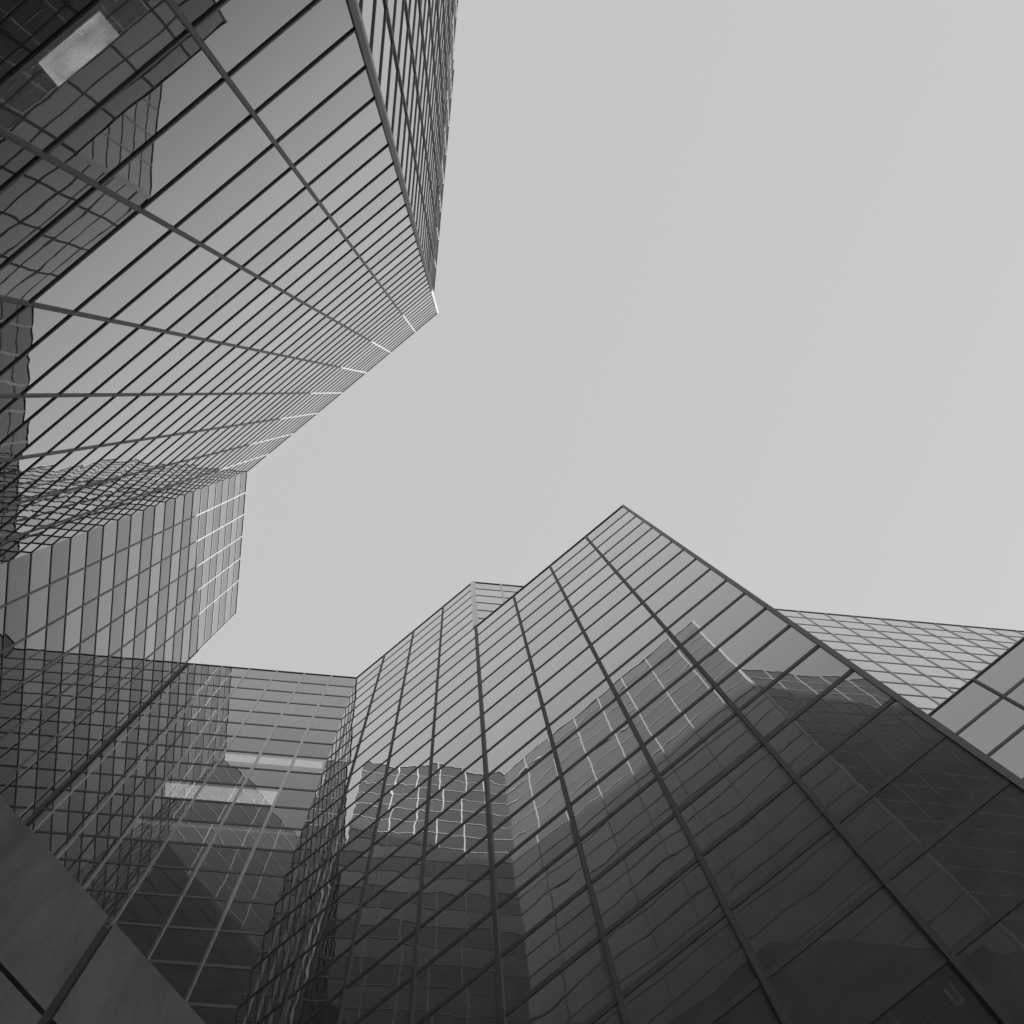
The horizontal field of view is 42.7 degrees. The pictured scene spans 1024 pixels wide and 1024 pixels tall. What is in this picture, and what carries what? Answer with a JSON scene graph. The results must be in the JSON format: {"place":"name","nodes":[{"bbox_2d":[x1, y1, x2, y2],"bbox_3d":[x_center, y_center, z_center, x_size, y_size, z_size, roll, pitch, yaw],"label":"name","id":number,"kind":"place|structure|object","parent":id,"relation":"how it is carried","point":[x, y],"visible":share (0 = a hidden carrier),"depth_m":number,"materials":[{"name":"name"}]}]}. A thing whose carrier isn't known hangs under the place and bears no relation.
{"place":"outdoors","nodes":[
{"label":"outdoors","id":0,"kind":"place"},
{"bbox_2d":[187,0,1023,676],"label":"sky","id":1,"kind":"structure","parent":0,"point":[744,278],"materials":[{"name":"grey"}]},
{"bbox_3d":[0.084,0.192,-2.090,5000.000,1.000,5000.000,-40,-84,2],"label":"plaza ground","id":2,"kind":"structure","parent":0,"visible":0},
{"bbox_2d":[0,796,205,1023],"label":"link block","id":3,"kind":"structure","parent":2,"relation":"on","point":[67,956],"depth_m":22.82,"materials":[{"name":"grey concrete"}]},
{"bbox_2d":[0,0,457,822],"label":"glass tower","id":4,"kind":"structure","parent":2,"relation":"on","point":[220,220],"depth_m":50.44,"materials":[{"name":"glass"}]},
{"bbox_2d":[35,7,123,90],"bbox_3d":[-8.019,-8.575,24.267,1.600,0.073,0.650,-40,-84,2],"label":"window blind","id":5,"kind":"object","parent":4,"relation":"attached to","point":[79,49],"visible":1,"depth_m":24.23,"materials":[{"name":"fabric"}]},
{"bbox_2d":[25,505,1023,1023],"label":"stepped tower","id":6,"kind":"structure","parent":2,"relation":"on","point":[623,765],"depth_m":52.32,"materials":[{"name":"grey glass"}]},
{"bbox_2d":[137,820,175,825],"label":"ceiling light","id":7,"kind":"object","parent":6,"relation":"attached to","point":[156,822],"visible":1,"depth_m":80.76,"materials":[{"name":"metal"}]},
{"bbox_2d":[165,782,203,799],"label":"window blind","id":8,"kind":"object","parent":6,"relation":"attached to","point":[181,790],"visible":0.93,"depth_m":88.64,"materials":[{"name":"fabric"}]},
{"bbox_2d":[179,823,218,828],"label":"ceiling light","id":9,"kind":"object","parent":6,"relation":"attached to","point":[198,826],"visible":0.96,"depth_m":80.89,"materials":[{"name":"metal"}]},
{"bbox_2d":[203,785,241,802],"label":"window blind","id":10,"kind":"object","parent":6,"relation":"attached to","point":[220,793],"visible":0.93,"depth_m":88.77,"materials":[{"name":"fabric"}]},
{"bbox_2d":[221,827,259,832],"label":"ceiling light","id":11,"kind":"object","parent":6,"relation":"attached to","point":[240,829],"visible":0.89,"depth_m":81.01,"materials":[{"name":"metal"}]},
{"bbox_2d":[224,753,259,763],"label":"window blind","id":12,"kind":"object","parent":6,"relation":"attached to","point":[241,758],"visible":1,"depth_m":96.60,"materials":[{"name":"fabric"}]},
{"bbox_2d":[241,788,277,804],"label":"window blind","id":13,"kind":"object","parent":6,"relation":"attached to","point":[257,796],"visible":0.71,"depth_m":88.89,"materials":[{"name":"fabric"}]},
{"bbox_2d":[260,756,294,765],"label":"window blind","id":14,"kind":"object","parent":6,"relation":"attached to","point":[276,761],"visible":1,"depth_m":96.73,"materials":[{"name":"fabric"}]},
{"bbox_2d":[263,830,295,835],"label":"ceiling light","id":15,"kind":"object","parent":6,"relation":"attached to","point":[280,832],"visible":1,"depth_m":81.13,"materials":[{"name":"metal"}]},
{"bbox_2d":[295,759,322,768],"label":"ceiling light","id":16,"kind":"object","parent":6,"relation":"attached to","point":[308,763],"visible":1,"depth_m":96.84,"materials":[{"name":"metal"}]},
{"bbox_2d":[943,983,963,1005],"bbox_3d":[8.636,9.428,25.599,0.179,0.020,0.450,-40,-84,2],"label":"ceiling light","id":17,"kind":"object","parent":6,"relation":"attached to","point":[962,1000],"visible":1,"depth_m":25.59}
]}

